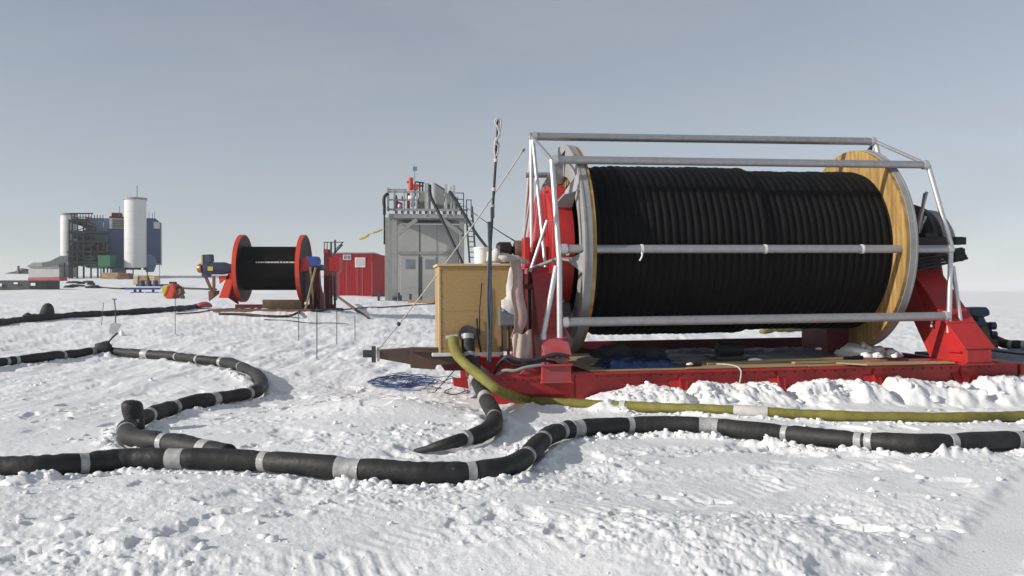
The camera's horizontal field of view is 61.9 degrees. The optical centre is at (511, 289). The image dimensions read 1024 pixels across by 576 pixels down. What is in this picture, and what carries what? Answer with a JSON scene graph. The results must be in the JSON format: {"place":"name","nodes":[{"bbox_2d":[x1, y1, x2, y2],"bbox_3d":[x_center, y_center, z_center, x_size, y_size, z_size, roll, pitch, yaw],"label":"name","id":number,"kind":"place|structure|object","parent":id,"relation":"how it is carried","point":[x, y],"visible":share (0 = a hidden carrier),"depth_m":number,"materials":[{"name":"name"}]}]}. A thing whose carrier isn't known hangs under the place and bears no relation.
{"place":"outdoors","nodes":[
{"label":"outdoors","id":0,"kind":"place"},
{"bbox_2d":[161,282,184,298],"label":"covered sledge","id":1,"kind":"object","parent":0,"point":[168,291],"visible":0.97,"depth_m":58.01,"materials":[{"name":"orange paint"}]},
{"bbox_2d":[0,274,1023,575],"bbox_3d":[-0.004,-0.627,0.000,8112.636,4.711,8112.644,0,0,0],"label":"snow ground","id":2,"kind":"structure","parent":0,"point":[650,530],"depth_m":7.29,"materials":[{"name":"white snow"}]},
{"bbox_2d":[5,266,27,273],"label":"equipment pile","id":3,"kind":"object","parent":2,"relation":"on","point":[21,270],"visible":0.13,"depth_m":149.16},
{"bbox_2d":[0,280,59,289],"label":"long box","id":4,"kind":"object","parent":2,"relation":"on","point":[29,284],"visible":0.96,"depth_m":78.00,"materials":[{"name":"grey metal"}]},
{"bbox_2d":[28,277,66,280],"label":"barge","id":5,"kind":"object","parent":2,"relation":"on","point":[50,278],"visible":0.74,"depth_m":112.00},
{"bbox_2d":[40,303,54,313],"bbox_3d":[-18.777,0.861,34.450,0.595,0.675,0.598,0,0,0],"label":"duffel bag","id":6,"kind":"object","parent":2,"relation":"on","point":[47,308],"visible":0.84,"depth_m":34.28,"materials":[{"name":"green fabric"}]},
{"bbox_2d":[26,262,75,276],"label":"storage hut","id":7,"kind":"object","parent":2,"relation":"on","point":[37,269],"visible":0.57,"depth_m":128.00,"materials":[{"name":"grey paint"}]},
{"bbox_2d":[0,304,201,325],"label":"insulated hose","id":8,"kind":"object","parent":2,"relation":"on","point":[49,316],"visible":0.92,"depth_m":36.31,"materials":[{"name":"black plastic"}]},
{"bbox_2d":[42,197,161,278],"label":"laboratory","id":9,"kind":"structure","parent":2,"relation":"on","point":[131,239],"depth_m":125.86,"materials":[{"name":"blue metal"},{"name":"dark steel"},{"name":"grey paint"}]},
{"bbox_2d":[109,218,123,228],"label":"window","id":10,"kind":"structure","parent":9,"relation":"in","point":[116,223],"depth_m":129.41,"materials":[{"name":"white plastic"}]},
{"bbox_2d":[154,222,159,228],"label":"window","id":11,"kind":"structure","parent":9,"relation":"in","point":[156,224],"depth_m":131.71,"materials":[{"name":"white glass"}]},
{"bbox_2d":[98,255,116,277],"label":"container","id":12,"kind":"object","parent":2,"relation":"on","point":[107,261],"visible":0.91,"depth_m":124.01,"materials":[{"name":"green metal"}]},
{"bbox_2d":[101,273,118,278],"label":"lumber stack","id":13,"kind":"object","parent":2,"relation":"on","point":[109,275],"visible":0.75,"depth_m":121.09,"materials":[{"name":"beige wood"}]},
{"bbox_2d":[109,299,120,333],"bbox_3d":[-12.150,0.819,26.100,0.396,1.111,0.050,0,0,0],"label":"shovel","id":14,"kind":"object","parent":2,"relation":"on","point":[114,327],"visible":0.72,"depth_m":26.09,"materials":[{"name":"grey plastic"}]},
{"bbox_2d":[118,273,132,279],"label":"lumber stack","id":15,"kind":"object","parent":2,"relation":"on","point":[125,275],"visible":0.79,"depth_m":120.15,"materials":[{"name":"brown wood"}]},
{"bbox_2d":[0,347,267,448],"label":"insulated hose","id":16,"kind":"object","parent":2,"relation":"on","point":[129,433],"visible":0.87,"depth_m":11.86,"materials":[{"name":"black plastic"}]},
{"bbox_2d":[95,333,117,353],"bbox_3d":[-9.226,1.227,19.414,0.472,0.526,0.284,0,0,0],"label":"pipe tee","id":17,"kind":"object","parent":16,"relation":"on","point":[104,346],"visible":0.97,"depth_m":19.31,"materials":[{"name":"grey metal"}]},
{"bbox_2d":[121,400,144,429],"bbox_3d":[-4.311,1.434,9.716,0.262,0.365,0.240,0,0,0],"label":"pipe elbow","id":18,"kind":"object","parent":16,"relation":"on","point":[133,408],"visible":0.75,"depth_m":9.64,"materials":[{"name":"black rubber"}]},
{"bbox_2d":[133,275,138,284],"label":"lumber stack","id":19,"kind":"object","parent":2,"relation":"on","point":[135,277],"visible":0.55,"depth_m":88.07,"materials":[{"name":"beige wood"}]},
{"bbox_2d":[139,275,148,283],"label":"lumber stack","id":20,"kind":"object","parent":2,"relation":"on","point":[143,277],"visible":0.38,"depth_m":88.08,"materials":[{"name":"beige wood"}]},
{"bbox_2d":[125,284,168,292],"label":"cargo sled","id":21,"kind":"object","parent":2,"relation":"on","point":[145,287],"visible":0.91,"depth_m":70.00,"materials":[{"name":"blue plastic"}]},
{"bbox_2d":[139,280,144,285],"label":"barrel","id":22,"kind":"object","parent":21,"relation":"on","point":[141,282],"visible":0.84,"depth_m":70.83,"materials":[{"name":"blue paint"}]},
{"bbox_2d":[146,280,151,285],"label":"barrel","id":23,"kind":"object","parent":21,"relation":"on","point":[148,282],"visible":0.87,"depth_m":70.83,"materials":[{"name":"blue paint"}]},
{"bbox_2d":[153,280,157,285],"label":"barrel","id":24,"kind":"object","parent":21,"relation":"on","point":[155,282],"visible":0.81,"depth_m":70.82,"materials":[{"name":"blue paint"}]},
{"bbox_2d":[90,284,216,289],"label":"cable","id":25,"kind":"object","parent":2,"relation":"on","point":[183,287],"visible":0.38,"depth_m":80.17,"materials":[{"name":"black rubber"}]},
{"bbox_2d":[149,276,159,283],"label":"lumber stack","id":26,"kind":"object","parent":2,"relation":"on","point":[151,278],"visible":0.48,"depth_m":88.20,"materials":[{"name":"beige wood"}]},
{"bbox_2d":[175,284,175,333],"bbox_3d":[-10.297,0.641,26.090,0.022,1.631,0.019,0,0,0],"label":"marker stake","id":27,"kind":"object","parent":2,"relation":"on","point":[175,308],"visible":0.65,"depth_m":26.09,"materials":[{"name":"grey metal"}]},
{"bbox_2d":[176,310,209,314],"bbox_3d":[-14.199,0.961,38.471,1.770,0.294,7.841,0,0,-22],"label":"cable","id":28,"kind":"object","parent":2,"relation":"on","point":[192,312],"visible":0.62,"depth_m":39.24,"materials":[{"name":"black rubber"}]},
{"bbox_2d":[197,302,211,306],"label":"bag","id":29,"kind":"object","parent":2,"relation":"on","point":[204,304],"visible":0.98,"depth_m":44.27,"materials":[{"name":"red fabric"}]},
{"bbox_2d":[218,311,299,317],"bbox_3d":[-9.981,0.956,38.758,3.264,0.258,11.504,0,0,0],"label":"cable","id":30,"kind":"object","parent":2,"relation":"on","point":[271,316],"visible":0.77,"depth_m":33.36,"materials":[{"name":"black rubber"}]},
{"bbox_2d":[197,235,335,311],"bbox_3d":[-10.498,-0.614,36.030,5.540,3.436,2.961,0,0,0],"label":"cable reel","id":31,"kind":"object","parent":2,"relation":"on","point":[248,269],"visible":0.99,"depth_m":35.43,"materials":[{"name":"red metal"}]},
{"bbox_2d":[309,267,313,303],"bbox_3d":[-8.253,-0.047,35.225,0.070,1.793,1.013,0,0,-4],"label":"wooden prop","id":32,"kind":"object","parent":31,"relation":"on","point":[310,272],"visible":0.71,"depth_m":35.09,"materials":[{"name":"brown wood"}]},
{"bbox_2d":[298,309,298,340],"bbox_3d":[-5.838,1.007,23.350,0.022,0.987,0.019,0,0,0],"label":"marker stake","id":33,"kind":"object","parent":2,"relation":"on","point":[298,324],"visible":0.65,"depth_m":23.34,"materials":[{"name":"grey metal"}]},
{"bbox_2d":[264,319,345,323],"bbox_3d":[-7.835,1.200,32.096,3.773,0.151,0.612,0,0,22],"label":"wire","id":34,"kind":"object","parent":2,"relation":"on","point":[302,322],"visible":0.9,"depth_m":32.00,"materials":[{"name":"black rubber"}]},
{"bbox_2d":[305,267,316,308],"bbox_3d":[-8.200,-0.026,34.700,0.508,1.821,0.070,0,0,-27],"label":"wooden prop","id":35,"kind":"object","parent":2,"relation":"on","point":[311,284],"visible":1,"depth_m":34.69,"materials":[{"name":"brown wood"}]},
{"bbox_2d":[316,307,316,358],"bbox_3d":[-4.338,1.011,18.970,0.022,1.264,0.019,0,0,0],"label":"marker stake","id":36,"kind":"object","parent":2,"relation":"on","point":[316,332],"visible":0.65,"depth_m":18.96,"materials":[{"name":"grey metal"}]},
{"bbox_2d":[323,240,343,310],"bbox_3d":[-7.980,-0.606,38.377,0.963,3.248,0.845,0,0,0],"label":"winch stand","id":37,"kind":"object","parent":2,"relation":"on","point":[333,264],"visible":0.91,"depth_m":38.00,"materials":[{"name":"red paint"}]},
{"bbox_2d":[336,310,336,343],"bbox_3d":[-4.715,1.053,22.960,0.022,1.034,0.019,0,0,0],"label":"marker stake","id":38,"kind":"object","parent":2,"relation":"on","point":[336,326],"visible":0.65,"depth_m":22.95,"materials":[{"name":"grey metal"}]},
{"bbox_2d":[337,295,369,318],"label":"timber pole","id":39,"kind":"object","parent":2,"relation":"on","point":[351,306],"visible":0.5,"depth_m":40.09,"materials":[{"name":"grey wood"}]},
{"bbox_2d":[332,252,384,296],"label":"hut","id":40,"kind":"object","parent":2,"relation":"on","point":[362,274],"visible":0.73,"depth_m":64.00,"materials":[{"name":"red paint"}]},
{"bbox_2d":[355,258,364,266],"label":"window","id":41,"kind":"structure","parent":40,"relation":"in","point":[359,262],"depth_m":63.91,"materials":[{"name":"white plastic"}]},
{"bbox_2d":[341,303,434,310],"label":"cable","id":42,"kind":"object","parent":2,"relation":"on","point":[386,306],"visible":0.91,"depth_m":46.20,"materials":[{"name":"black rubber"}]},
{"bbox_2d":[371,372,445,389],"bbox_3d":[-1.803,1.575,14.685,1.146,0.114,2.156,0,0,-36],"label":"rope tangle","id":43,"kind":"object","parent":2,"relation":"on","point":[407,383],"visible":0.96,"depth_m":14.63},
{"bbox_2d":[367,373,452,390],"bbox_3d":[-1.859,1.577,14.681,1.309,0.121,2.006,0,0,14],"label":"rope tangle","id":44,"kind":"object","parent":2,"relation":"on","point":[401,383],"visible":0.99,"depth_m":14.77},
{"bbox_2d":[408,300,434,302],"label":"lumber pile","id":45,"kind":"object","parent":2,"relation":"on","point":[422,301],"visible":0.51,"depth_m":54.40,"materials":[{"name":"beige wood"}]},
{"bbox_2d":[377,167,475,301],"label":"tower","id":46,"kind":"structure","parent":2,"relation":"on","point":[419,246],"depth_m":57.08,"materials":[{"name":"grey metal"}]},
{"bbox_2d":[359,228,384,239],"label":"streamer","id":47,"kind":"object","parent":46,"relation":"attached to","point":[364,237],"visible":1,"depth_m":55.41,"materials":[{"name":"yellow fabric"}]},
{"bbox_2d":[400,256,417,299],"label":"door","id":48,"kind":"structure","parent":46,"relation":"in","point":[408,265],"depth_m":57.10,"materials":[{"name":"white metal"}]},
{"bbox_2d":[422,257,435,299],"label":"door","id":49,"kind":"structure","parent":46,"relation":"in","point":[428,272],"depth_m":57.22,"materials":[{"name":"white metal"}]},
{"bbox_2d":[428,184,463,263],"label":"sloping hose","id":50,"kind":"object","parent":46,"relation":"attached to","point":[442,219],"visible":0.98,"depth_m":53.39,"materials":[{"name":"black rubber"}]},
{"bbox_2d":[448,191,487,246],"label":"sloping hose","id":51,"kind":"object","parent":46,"relation":"attached to","point":[466,217],"visible":0.9,"depth_m":50.53,"materials":[{"name":"black rubber"}]},
{"bbox_2d":[444,388,465,394],"bbox_3d":[-0.892,1.586,13.363,0.336,0.039,0.681,0,0,0],"label":"wire","id":52,"kind":"object","parent":2,"relation":"on","point":[453,394],"visible":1,"depth_m":13.17,"materials":[{"name":"black rubber"}]},
{"bbox_2d":[413,333,502,453],"bbox_3d":[-0.460,1.148,10.338,0.817,1.086,3.698,0,0,5],"label":"insulated hose","id":53,"kind":"object","parent":2,"relation":"on","point":[489,427],"visible":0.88,"depth_m":9.28,"materials":[{"name":"black plastic"}]},
{"bbox_2d":[0,416,1023,484],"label":"insulated hose","id":54,"kind":"object","parent":2,"relation":"on","point":[530,452],"visible":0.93,"depth_m":7.51,"materials":[{"name":"black plastic"}]},
{"bbox_2d":[0,352,1023,575],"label":"snow clods","id":55,"kind":"object","parent":2,"relation":"on","point":[386,483],"visible":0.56,"depth_m":8.09,"materials":[{"name":"white snow"}]},
{"bbox_2d":[363,131,1020,404],"bbox_3d":[2.606,-0.453,14.084,9.957,4.277,4.039,-1,0,-9],"label":"hose reel","id":56,"kind":"object","parent":2,"relation":"on","point":[844,249],"visible":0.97,"depth_m":13.03,"materials":[{"name":"metal"}]},
{"bbox_2d":[427,369,455,392],"bbox_3d":[-1.082,1.387,12.911,0.139,0.482,1.231,0,0,-19],"label":"wire","id":57,"kind":"object","parent":56,"relation":"hanging from","point":[443,382],"visible":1,"depth_m":12.99,"materials":[{"name":"grey metal"}]},
{"bbox_2d":[380,148,525,347],"bbox_3d":[-0.865,-0.679,12.832,2.440,3.101,0.057,0,0,-29],"label":"guy rope","id":58,"kind":"object","parent":56,"relation":"attached to","point":[522,150],"visible":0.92,"depth_m":12.89,"materials":[{"name":"beige fabric"}]},
{"bbox_2d":[432,263,513,356],"bbox_3d":[-0.596,0.281,12.684,1.234,1.329,1.010,0,0,-9],"label":"plywood crate","id":59,"kind":"object","parent":56,"relation":"on","point":[457,293],"visible":0.58,"depth_m":12.23,"materials":[{"name":"brown wood"}]},
{"bbox_2d":[476,318,481,351],"bbox_3d":[-0.472,0.661,12.218,0.091,0.509,0.034,0,0,-9],"label":"wire","id":60,"kind":"object","parent":59,"relation":"hanging from","point":[478,334],"visible":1,"depth_m":12.21,"materials":[{"name":"black rubber"}]},
{"bbox_2d":[473,247,487,263],"bbox_3d":[-0.439,-0.505,12.612,0.271,0.252,0.271,0,0,0],"label":"bucket","id":61,"kind":"object","parent":59,"relation":"on","point":[480,255],"visible":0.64,"depth_m":12.50,"materials":[{"name":"white plastic"}]},
{"bbox_2d":[479,283,481,335],"bbox_3d":[-0.450,0.277,12.225,0.049,0.751,0.025,0,0,-24],"label":"wire","id":62,"kind":"object","parent":59,"relation":"attached to","point":[479,308],"visible":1,"depth_m":12.21,"materials":[{"name":"black rubber"}]},
{"bbox_2d":[498,307,515,363],"bbox_3d":[-0.069,0.657,12.294,0.254,0.824,0.240,0,0,-9],"label":"control box","id":63,"kind":"object","parent":59,"relation":"attached to","point":[505,318],"visible":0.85,"depth_m":12.20,"materials":[{"name":"grey metal"}]},
{"bbox_2d":[501,309,514,324],"bbox_3d":[-0.060,0.382,12.198,0.203,0.235,0.011,0,0,-9],"label":"door","id":64,"kind":"structure","parent":63,"relation":"in","point":[507,318],"depth_m":12.19,"materials":[{"name":"grey metal"}]},
{"bbox_2d":[486,248,528,263],"bbox_3d":[-0.045,-0.506,12.617,0.736,0.222,0.390,0,0,-22],"label":"tarp roll","id":65,"kind":"object","parent":59,"relation":"on","point":[498,257],"visible":0.65,"depth_m":12.45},
{"bbox_2d":[501,267,513,314],"bbox_3d":[-0.019,0.031,12.258,0.283,0.750,0.156,0,0,0],"label":"sack","id":66,"kind":"object","parent":59,"relation":"hanging from","point":[506,304],"visible":0.59,"depth_m":12.19,"materials":[{"name":"white fabric"}]},
{"bbox_2d":[466,207,514,241],"bbox_3d":[-1.252,-3.079,34.518,0.469,4.464,39.122,0,0,-4],"label":"cable","id":67,"kind":"object","parent":56,"relation":"attached to","point":[494,228],"visible":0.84,"depth_m":24.77,"materials":[{"name":"black rubber"}]},
{"bbox_2d":[487,118,501,363],"bbox_3d":[-0.255,-0.692,12.025,0.221,3.466,0.084,0,0,-14],"label":"antenna pole","id":68,"kind":"object","parent":56,"relation":"on","point":[497,121],"visible":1,"depth_m":11.98,"materials":[{"name":"metal"}]},
{"bbox_2d":[510,259,526,338],"bbox_3d":[0.096,0.149,12.188,0.247,1.176,0.187,0,0,0],"label":"canvas duct","id":69,"kind":"object","parent":56,"relation":"hanging from","point":[519,308],"visible":0.96,"depth_m":12.12,"materials":[{"name":"fabric"}]},
{"bbox_2d":[511,329,532,358],"bbox_3d":[0.173,0.792,12.081,0.404,0.465,0.250,0,0,-31],"label":"canvas flap","id":70,"kind":"object","parent":69,"relation":"hanging from","point":[522,345],"visible":0.94,"depth_m":12.05,"materials":[{"name":"beige fabric"}]},
{"bbox_2d":[495,363,544,374],"bbox_3d":[0.082,1.147,11.907,0.768,0.256,0.112,0,0,0],"label":"cable","id":71,"kind":"object","parent":56,"relation":"on","point":[500,372],"visible":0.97,"depth_m":11.88,"materials":[{"name":"grey rubber"}]},
{"bbox_2d":[493,359,560,373],"bbox_3d":[0.210,1.082,11.996,0.970,0.258,0.189,0,0,0],"label":"cable","id":72,"kind":"object","parent":56,"relation":"on","point":[518,365],"visible":0.94,"depth_m":11.93,"materials":[{"name":"black rubber"}]},
{"bbox_2d":[495,352,568,369],"bbox_3d":[0.278,0.999,11.957,1.056,0.253,0.168,0,0,3],"label":"cable","id":73,"kind":"object","parent":56,"relation":"on","point":[520,360],"visible":1,"depth_m":11.92,"materials":[{"name":"black rubber"}]},
{"bbox_2d":[590,354,685,368],"bbox_3d":[1.884,1.050,12.813,1.380,0.192,0.877,0,0,-8],"label":"tarp bundle","id":74,"kind":"object","parent":56,"relation":"on","point":[616,361],"visible":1,"depth_m":12.59,"materials":[{"name":"blue plastic"}]},
{"bbox_2d":[589,344,667,357],"bbox_3d":[1.837,0.956,13.365,1.299,0.240,0.692,0,0,-16],"label":"sack","id":75,"kind":"object","parent":74,"relation":"on","point":[607,350],"visible":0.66,"depth_m":13.18,"materials":[{"name":"grey fabric"}]},
{"bbox_2d":[673,362,701,366],"bbox_3d":[2.584,1.106,12.603,0.458,0.070,0.070,0,0,-19],"label":"hand tool","id":76,"kind":"object","parent":56,"relation":"on","point":[695,364],"visible":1,"depth_m":12.61,"materials":[{"name":"black metal"}]},
{"bbox_2d":[717,363,741,382],"bbox_3d":[3.208,1.251,12.603,0.071,0.308,0.544,0,0,-23],"label":"cord","id":77,"kind":"object","parent":56,"relation":"hanging from","point":[739,368],"visible":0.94,"depth_m":12.46,"materials":[{"name":"white plastic"}]},
{"bbox_2d":[665,347,839,361],"bbox_3d":[3.903,1.061,14.752,4.163,0.155,2.136,0,0,-10],"label":"ground tarp","id":78,"kind":"object","parent":56,"relation":"on","point":[685,354],"visible":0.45,"depth_m":14.26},
{"bbox_2d":[834,342,903,357],"bbox_3d":[5.841,0.976,14.127,0.985,0.265,1.099,0,0,-28],"label":"snow heap","id":79,"kind":"object","parent":78,"relation":"on","point":[855,349],"visible":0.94,"depth_m":13.88,"materials":[{"name":"white snow"}]},
{"bbox_2d":[748,358,761,360],"bbox_3d":[3.766,1.073,13.252,0.259,0.042,0.074,0,0,-5],"label":"scrap","id":80,"kind":"object","parent":56,"relation":"on","point":[753,359],"visible":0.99,"depth_m":13.22,"materials":[{"name":"white plastic"}]},
{"bbox_2d":[704,357,876,364],"bbox_3d":[4.338,1.097,13.208,2.911,0.056,0.140,0,0,-14],"label":"plank","id":81,"kind":"object","parent":56,"relation":"on","point":[760,361],"visible":0.87,"depth_m":13.09,"materials":[{"name":"brown wood"}]},
{"bbox_2d":[758,355,891,360],"bbox_3d":[4.984,1.090,13.619,2.501,0.052,0.120,0,0,-10],"label":"plank","id":82,"kind":"object","parent":56,"relation":"on","point":[887,356],"visible":0.43,"depth_m":13.50,"materials":[{"name":"brown wood"}]},
{"bbox_2d":[792,359,887,363],"bbox_3d":[5.173,1.089,13.040,1.901,0.047,0.100,0,0,-11],"label":"plank","id":83,"kind":"object","parent":56,"relation":"on","point":[810,362],"visible":0.73,"depth_m":12.93,"materials":[{"name":"brown wood"}]},
{"bbox_2d":[880,358,908,360],"bbox_3d":[5.870,1.076,13.107,0.415,0.071,0.070,0,0,5],"label":"hand tool","id":84,"kind":"object","parent":83,"relation":"on","point":[897,359],"visible":0.86,"depth_m":13.09,"materials":[{"name":"black rubber"}]},
{"bbox_2d":[843,355,863,359],"bbox_3d":[5.294,1.052,13.248,0.304,0.070,0.070,0,0,0],"label":"hand tool","id":85,"kind":"object","parent":56,"relation":"on","point":[855,357],"visible":1,"depth_m":13.22,"materials":[{"name":"black metal"}]},
{"bbox_2d":[445,334,1023,422],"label":"yellow hose","id":86,"kind":"object","parent":2,"relation":"on","point":[483,378],"visible":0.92,"depth_m":10.70,"materials":[{"name":"yellow rubber"}]},
{"bbox_2d":[759,328,801,333],"bbox_3d":[10.962,1.511,32.394,4.126,0.155,2.338,0,0,-7],"label":"yellow hose","id":87,"kind":"object","parent":2,"relation":"on","point":[762,331],"visible":0.37,"depth_m":31.78,"materials":[{"name":"yellow rubber"}]},
{"bbox_2d":[915,351,1023,376],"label":"cargo sled","id":88,"kind":"object","parent":2,"relation":"on","point":[1020,369],"visible":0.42,"depth_m":13.22,"materials":[{"name":"red paint"}]},
{"bbox_2d":[920,347,1023,361],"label":"ground tarp","id":89,"kind":"object","parent":88,"relation":"on","point":[1010,357],"visible":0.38,"depth_m":14.08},
{"bbox_2d":[991,340,997,347],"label":"timber block","id":90,"kind":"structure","parent":89,"relation":"on","point":[994,343],"depth_m":15.20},
{"bbox_2d":[980,326,991,340],"bbox_3d":[8.315,0.801,15.425,0.470,0.320,0.450,0,0,0],"label":"carton","id":91,"kind":"object","parent":90,"relation":"on","point":[984,329],"visible":0.22,"depth_m":15.20,"materials":[{"name":"green cardboard"}]},
{"bbox_2d":[966,307,997,338],"bbox_3d":[8.407,0.589,15.465,0.545,0.565,0.470,0,0,0],"label":"pump","id":92,"kind":"object","parent":91,"relation":"on","point":[978,314],"visible":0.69,"depth_m":15.30,"materials":[{"name":"blue paint"}]},
{"bbox_2d":[992,350,1023,354],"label":"cord","id":93,"kind":"object","parent":89,"relation":"on","point":[1008,352],"visible":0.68,"depth_m":13.86,"materials":[{"name":"black rubber"}]},
{"bbox_2d":[991,336,1023,348],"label":"insulated hose","id":94,"kind":"object","parent":88,"relation":"on","point":[1007,344],"visible":0.91,"depth_m":15.04,"materials":[{"name":"black plastic"}]},
{"bbox_2d":[0,0,1023,289],"label":"sky","id":95,"kind":"structure","parent":0,"point":[273,123],"materials":[{"name":"blue"}]}
]}

